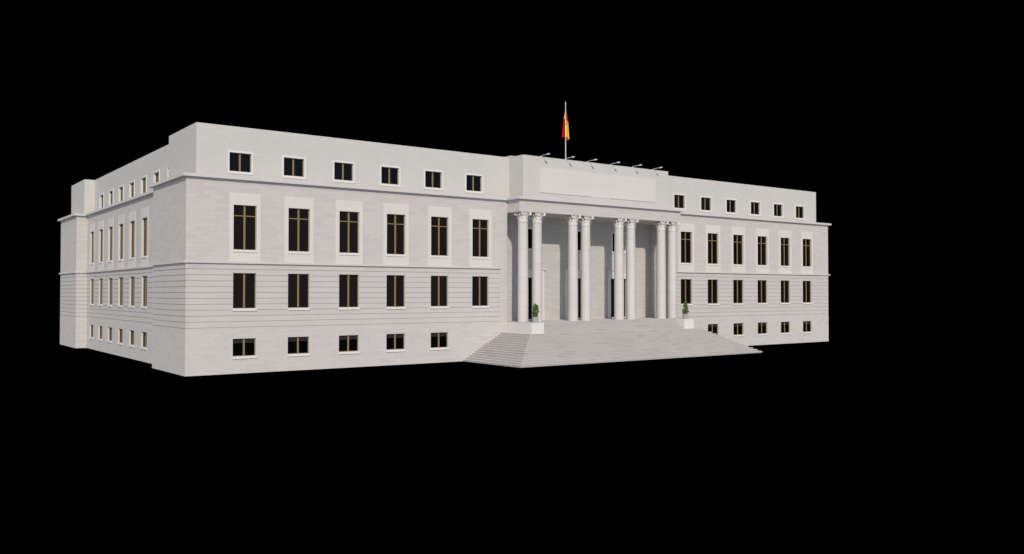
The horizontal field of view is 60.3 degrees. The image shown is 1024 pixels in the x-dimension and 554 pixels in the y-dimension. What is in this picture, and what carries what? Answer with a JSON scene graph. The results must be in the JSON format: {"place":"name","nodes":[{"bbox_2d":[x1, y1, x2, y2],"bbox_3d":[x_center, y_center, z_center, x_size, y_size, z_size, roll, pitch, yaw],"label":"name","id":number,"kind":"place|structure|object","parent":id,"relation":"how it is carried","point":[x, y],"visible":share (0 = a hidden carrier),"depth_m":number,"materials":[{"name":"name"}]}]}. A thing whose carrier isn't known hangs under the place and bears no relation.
{"place":"outdoors","nodes":[
{"label":"outdoors","id":0,"kind":"place"},
{"bbox_2d":[58,122,830,375],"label":"public building","id":1,"kind":"structure","parent":0,"point":[198,249],"depth_m":69.81,"materials":[{"name":"stone"}]},
{"bbox_2d":[89,325,92,338],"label":"window","id":2,"kind":"structure","parent":1,"relation":"in","point":[91,337],"depth_m":85.23,"materials":[{"name":"brown metal"}]},
{"bbox_2d":[89,279,93,305],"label":"window","id":3,"kind":"structure","parent":1,"relation":"in","point":[92,282],"depth_m":85.41,"materials":[{"name":"brown metal"}]},
{"bbox_2d":[89,223,94,270],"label":"window","id":4,"kind":"structure","parent":1,"relation":"in","point":[92,226],"depth_m":85.10,"materials":[{"name":"white stone"}]},
{"bbox_2d":[97,326,101,340],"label":"window","id":5,"kind":"structure","parent":1,"relation":"in","point":[100,339],"depth_m":82.05,"materials":[{"name":"brown metal"}]},
{"bbox_2d":[97,279,102,305],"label":"window","id":6,"kind":"structure","parent":1,"relation":"in","point":[101,280],"depth_m":82.21,"materials":[{"name":"brown metal"}]},
{"bbox_2d":[98,220,103,269],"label":"window","id":7,"kind":"structure","parent":1,"relation":"in","point":[101,223],"depth_m":81.99,"materials":[{"name":"white stone"}]},
{"bbox_2d":[99,193,103,208],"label":"window","id":8,"kind":"structure","parent":1,"relation":"in","point":[102,194],"depth_m":86.25,"materials":[{"name":"white stone"}]},
{"bbox_2d":[107,278,111,306],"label":"window","id":9,"kind":"structure","parent":1,"relation":"in","point":[110,305],"depth_m":78.98,"materials":[{"name":"brown metal"}]},
{"bbox_2d":[107,327,111,342],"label":"window","id":10,"kind":"structure","parent":1,"relation":"in","point":[110,329],"depth_m":78.95,"materials":[{"name":"brown metal"}]},
{"bbox_2d":[107,217,113,269],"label":"window","id":11,"kind":"structure","parent":1,"relation":"in","point":[110,220],"depth_m":79.03,"materials":[{"name":"white stone"}]},
{"bbox_2d":[108,189,113,204],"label":"window","id":12,"kind":"structure","parent":1,"relation":"in","point":[111,189],"depth_m":82.92,"materials":[{"name":"white stone"}]},
{"bbox_2d":[117,277,122,306],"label":"window","id":13,"kind":"structure","parent":1,"relation":"in","point":[121,278],"depth_m":75.87,"materials":[{"name":"brown metal"}]},
{"bbox_2d":[117,329,122,344],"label":"window","id":14,"kind":"structure","parent":1,"relation":"in","point":[121,330],"depth_m":75.71,"materials":[{"name":"brown glass"}]},
{"bbox_2d":[117,214,123,268],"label":"window","id":15,"kind":"structure","parent":1,"relation":"in","point":[120,217],"depth_m":75.67,"materials":[{"name":"white stone"}]},
{"bbox_2d":[118,184,123,201],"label":"window","id":16,"kind":"structure","parent":1,"relation":"in","point":[122,189],"depth_m":79.67,"materials":[{"name":"white stone"}]},
{"bbox_2d":[128,330,133,346],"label":"window","id":17,"kind":"structure","parent":1,"relation":"in","point":[132,332],"depth_m":72.63,"materials":[{"name":"brown metal"}]},
{"bbox_2d":[128,277,134,307],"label":"window","id":18,"kind":"structure","parent":1,"relation":"in","point":[132,278],"depth_m":72.77,"materials":[{"name":"brown metal"}]},
{"bbox_2d":[128,210,135,266],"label":"window","id":19,"kind":"structure","parent":1,"relation":"in","point":[132,215],"depth_m":72.66,"materials":[{"name":"white stone"}]},
{"bbox_2d":[129,180,134,197],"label":"window","id":20,"kind":"structure","parent":1,"relation":"in","point":[132,184],"depth_m":76.69,"materials":[{"name":"white stone"}]},
{"bbox_2d":[140,276,146,307],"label":"window","id":21,"kind":"structure","parent":1,"relation":"in","point":[144,277],"depth_m":69.51,"materials":[{"name":"brown metal"}]},
{"bbox_2d":[140,332,146,349],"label":"window","id":22,"kind":"structure","parent":1,"relation":"in","point":[144,347],"depth_m":69.15,"materials":[{"name":"brown metal"}]},
{"bbox_2d":[140,175,146,193],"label":"window","id":23,"kind":"structure","parent":1,"relation":"in","point":[145,179],"depth_m":73.38,"materials":[{"name":"white stone"}]},
{"bbox_2d":[141,207,147,265],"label":"window","id":24,"kind":"structure","parent":1,"relation":"in","point":[144,211],"depth_m":69.32,"materials":[{"name":"white stone"}]},
{"bbox_2d":[153,169,159,182],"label":"window","id":25,"kind":"structure","parent":1,"relation":"in","point":[157,174],"depth_m":70.20,"materials":[{"name":"white stone"}]},
{"bbox_2d":[228,150,252,174],"bbox_3d":[-18.581,-7.800,60.231,1.760,1.580,0.229,1,-1,-36],"label":"window","id":26,"kind":"structure","parent":1,"relation":"in","point":[238,163],"depth_m":60.27,"materials":[{"name":"black glass"}]},
{"bbox_2d":[232,273,256,310],"bbox_3d":[-18.011,0.995,59.347,1.650,2.560,0.269,1,-1,-36],"label":"window","id":27,"kind":"structure","parent":1,"relation":"in","point":[244,284],"depth_m":59.39,"materials":[{"name":"black glass"}]},
{"bbox_2d":[232,338,256,358],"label":"window","id":28,"kind":"structure","parent":1,"relation":"in","point":[242,348],"depth_m":59.32,"materials":[{"name":"black glass"}]},
{"bbox_2d":[229,192,260,261],"bbox_3d":[-18.011,-3.331,59.426,2.150,4.606,0.269,1,-1,-36],"label":"window","id":29,"kind":"structure","parent":1,"relation":"in","point":[244,246],"depth_m":59.45,"materials":[{"name":"white metal"}]},
{"bbox_2d":[282,155,305,179],"bbox_3d":[-15.490,-7.758,62.510,1.760,1.580,0.229,1,-1,-36],"label":"window","id":30,"kind":"structure","parent":1,"relation":"in","point":[291,167],"depth_m":62.52,"materials":[{"name":"black glass"}]},
{"bbox_2d":[287,337,309,356],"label":"window","id":31,"kind":"structure","parent":1,"relation":"in","point":[297,346],"depth_m":61.59,"materials":[{"name":"black glass"}]},
{"bbox_2d":[284,196,313,262],"bbox_3d":[-14.920,-3.289,61.705,2.150,4.606,0.269,1,-1,-36],"label":"window","id":32,"kind":"structure","parent":1,"relation":"in","point":[296,221],"depth_m":61.73,"materials":[{"name":"white metal"}]},
{"bbox_2d":[288,274,309,309],"bbox_3d":[-14.920,1.037,61.625,1.650,2.560,0.269,1,-1,-36],"label":"window","id":33,"kind":"structure","parent":1,"relation":"in","point":[298,284],"depth_m":61.68,"materials":[{"name":"black glass"}]},
{"bbox_2d":[333,160,354,183],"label":"window","id":34,"kind":"structure","parent":1,"relation":"in","point":[342,171],"depth_m":64.82,"materials":[{"name":"black glass"}]},
{"bbox_2d":[338,335,359,353],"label":"window","id":35,"kind":"structure","parent":1,"relation":"in","point":[348,344],"depth_m":63.86,"materials":[{"name":"black glass"}]},
{"bbox_2d":[336,200,362,263],"bbox_3d":[-11.829,-3.247,63.984,2.150,4.606,0.269,1,-1,-36],"label":"window","id":36,"kind":"structure","parent":1,"relation":"in","point":[346,222],"depth_m":64.03,"materials":[{"name":"white metal"}]},
{"bbox_2d":[339,274,359,309],"bbox_3d":[-11.829,1.079,63.904,1.650,2.560,0.269,1,-1,-36],"label":"window","id":37,"kind":"structure","parent":1,"relation":"in","point":[348,284],"depth_m":63.95,"materials":[{"name":"black glass"}]},
{"bbox_2d":[380,165,400,186],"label":"window","id":38,"kind":"structure","parent":1,"relation":"in","point":[388,176],"depth_m":67.10,"materials":[{"name":"black glass"}]},
{"bbox_2d":[383,203,408,264],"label":"window","id":39,"kind":"structure","parent":1,"relation":"in","point":[393,224],"depth_m":66.29,"materials":[{"name":"white metal"}]},
{"bbox_2d":[386,275,405,308],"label":"window","id":40,"kind":"structure","parent":1,"relation":"in","point":[395,283],"depth_m":66.24,"materials":[{"name":"black glass"}]},
{"bbox_2d":[386,334,405,351],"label":"window","id":41,"kind":"structure","parent":1,"relation":"in","point":[394,342],"depth_m":66.15,"materials":[{"name":"black glass"}]},
{"bbox_2d":[424,169,442,190],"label":"window","id":42,"kind":"structure","parent":1,"relation":"in","point":[432,180],"depth_m":69.39,"materials":[{"name":"black glass"}]},
{"bbox_2d":[430,276,448,308],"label":"window","id":43,"kind":"structure","parent":1,"relation":"in","point":[438,283],"depth_m":68.51,"materials":[{"name":"black glass"}]},
{"bbox_2d":[430,332,448,349],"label":"window","id":44,"kind":"structure","parent":1,"relation":"in","point":[438,340],"depth_m":68.45,"materials":[{"name":"black glass"}]},
{"bbox_2d":[428,206,451,265],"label":"window","id":45,"kind":"structure","parent":1,"relation":"in","point":[437,224],"depth_m":68.58,"materials":[{"name":"white metal"}]},
{"bbox_2d":[465,173,482,193],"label":"window","id":46,"kind":"structure","parent":1,"relation":"in","point":[472,183],"depth_m":71.64,"materials":[{"name":"black glass"}]},
{"bbox_2d":[469,209,491,266],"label":"window","id":47,"kind":"structure","parent":1,"relation":"in","point":[478,229],"depth_m":70.86,"materials":[{"name":"white stone"}]},
{"bbox_2d":[472,276,489,307],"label":"window","id":48,"kind":"structure","parent":1,"relation":"in","point":[479,283],"depth_m":70.81,"materials":[{"name":"black glass"}]},
{"bbox_2d":[528,226,531,249],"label":"window","id":49,"kind":"structure","parent":1,"relation":"in","point":[529,228],"depth_m":76.94,"materials":[{"name":"black glass"}]},
{"bbox_2d":[517,268,545,319],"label":"door","id":50,"kind":"structure","parent":1,"relation":"in","point":[529,270],"depth_m":76.82,"materials":[{"name":"stone"}]},
{"bbox_2d":[565,102,565,158],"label":"flagpole","id":51,"kind":"object","parent":1,"relation":"on","point":[565,130],"visible":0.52,"depth_m":81.08,"materials":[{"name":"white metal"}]},
{"bbox_2d":[562,111,568,140],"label":"flag","id":52,"kind":"object","parent":51,"relation":"hanging from","point":[567,133],"visible":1,"depth_m":81.15,"materials":[{"name":"fabric"}]},
{"bbox_2d":[563,269,580,318],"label":"door","id":53,"kind":"structure","parent":1,"relation":"in","point":[565,270],"depth_m":78.86,"materials":[{"name":"stone"}]},
{"bbox_2d":[578,229,580,251],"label":"window","id":54,"kind":"structure","parent":1,"relation":"in","point":[579,233],"depth_m":80.33,"materials":[{"name":"black glass"}]},
{"bbox_2d":[463,318,761,367],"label":"staircase","id":55,"kind":"structure","parent":1,"relation":"attached to","point":[529,343],"depth_m":71.89,"materials":[{"name":"stone"}]},
{"bbox_2d":[532,304,538,322],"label":"potted shrub","id":56,"kind":"object","parent":55,"relation":"on","point":[535,309],"visible":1,"depth_m":70.27,"materials":[{"name":"green plant"}]},
{"bbox_2d":[682,301,688,318],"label":"potted shrub","id":57,"kind":"object","parent":55,"relation":"on","point":[685,310],"visible":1,"depth_m":80.63,"materials":[{"name":"green plant"}]},
{"bbox_2d":[606,270,625,317],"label":"door","id":58,"kind":"structure","parent":1,"relation":"in","point":[610,273],"depth_m":82.06,"materials":[{"name":"stone"}]},
{"bbox_2d":[611,231,625,253],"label":"window","id":59,"kind":"structure","parent":1,"relation":"in","point":[612,235],"depth_m":82.84,"materials":[{"name":"white metal"}]},
{"bbox_2d":[673,193,685,209],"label":"window","id":60,"kind":"structure","parent":1,"relation":"in","point":[678,200],"depth_m":85.98,"materials":[{"name":"black glass"}]},
{"bbox_2d":[679,223,693,270],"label":"window","id":61,"kind":"structure","parent":1,"relation":"in","point":[685,230],"depth_m":85.14,"materials":[{"name":"white stone"}]},
{"bbox_2d":[681,279,692,305],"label":"window","id":62,"kind":"structure","parent":1,"relation":"in","point":[685,283],"depth_m":85.10,"materials":[{"name":"black glass"}]},
{"bbox_2d":[700,196,711,211],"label":"window","id":63,"kind":"structure","parent":1,"relation":"in","point":[704,202],"depth_m":88.23,"materials":[{"name":"black glass"}]},
{"bbox_2d":[708,324,717,334],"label":"window","id":64,"kind":"structure","parent":1,"relation":"in","point":[713,328],"depth_m":87.44,"materials":[{"name":"black glass"}]},
{"bbox_2d":[706,225,720,271],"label":"window","id":65,"kind":"structure","parent":1,"relation":"in","point":[711,239],"depth_m":87.41,"materials":[{"name":"white stone"}]},
{"bbox_2d":[708,279,718,304],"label":"window","id":66,"kind":"structure","parent":1,"relation":"in","point":[712,284],"depth_m":87.35,"materials":[{"name":"black glass"}]},
{"bbox_2d":[726,198,736,213],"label":"window","id":67,"kind":"structure","parent":1,"relation":"in","point":[730,203],"depth_m":90.54,"materials":[{"name":"black glass"}]},
{"bbox_2d":[731,227,744,271],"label":"window","id":68,"kind":"structure","parent":1,"relation":"in","point":[736,232],"depth_m":89.68,"materials":[{"name":"white metal"}]},
{"bbox_2d":[733,280,743,304],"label":"window","id":69,"kind":"structure","parent":1,"relation":"in","point":[737,284],"depth_m":89.64,"materials":[{"name":"black glass"}]},
{"bbox_2d":[733,323,744,336],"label":"window","id":70,"kind":"structure","parent":1,"relation":"in","point":[738,327],"depth_m":89.62,"materials":[{"name":"black glass"}]},
{"bbox_2d":[750,200,760,215],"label":"window","id":71,"kind":"structure","parent":1,"relation":"in","point":[754,207],"depth_m":92.83,"materials":[{"name":"black glass"}]},
{"bbox_2d":[756,228,768,272],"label":"window","id":72,"kind":"structure","parent":1,"relation":"in","point":[761,267],"depth_m":91.99,"materials":[{"name":"white metal"}]},
{"bbox_2d":[758,280,767,304],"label":"window","id":73,"kind":"structure","parent":1,"relation":"in","point":[761,283],"depth_m":91.92,"materials":[{"name":"black glass"}]},
{"bbox_2d":[758,322,767,335],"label":"window","id":74,"kind":"structure","parent":1,"relation":"in","point":[762,330],"depth_m":91.90,"materials":[{"name":"black glass"}]},
{"bbox_2d":[773,203,783,217],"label":"window","id":75,"kind":"structure","parent":1,"relation":"in","point":[777,213],"depth_m":95.10,"materials":[{"name":"black glass"}]},
{"bbox_2d":[779,230,791,272],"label":"window","id":76,"kind":"structure","parent":1,"relation":"in","point":[784,235],"depth_m":94.29,"materials":[{"name":"brown metal"}]},
{"bbox_2d":[781,280,790,303],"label":"window","id":77,"kind":"structure","parent":1,"relation":"in","point":[784,284],"depth_m":94.20,"materials":[{"name":"black glass"}]},
{"bbox_2d":[781,322,790,334],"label":"window","id":78,"kind":"structure","parent":1,"relation":"in","point":[784,325],"depth_m":94.10,"materials":[{"name":"black glass"}]},
{"bbox_2d":[795,205,804,219],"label":"window","id":79,"kind":"structure","parent":1,"relation":"in","point":[798,210],"depth_m":97.38,"materials":[{"name":"black glass"}]},
{"bbox_2d":[801,231,812,273],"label":"window","id":80,"kind":"structure","parent":1,"relation":"in","point":[805,236],"depth_m":96.52,"materials":[{"name":"brown metal"}]},
{"bbox_2d":[803,281,812,303],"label":"window","id":81,"kind":"structure","parent":1,"relation":"in","point":[806,284],"depth_m":96.50,"materials":[{"name":"black glass"}]},
{"bbox_2d":[803,321,812,333],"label":"window","id":82,"kind":"structure","parent":1,"relation":"in","point":[806,324],"depth_m":96.41,"materials":[{"name":"black glass"}]},
{"bbox_2d":[0,0,1023,553],"label":"sky","id":83,"kind":"structure","parent":0,"point":[901,431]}
]}

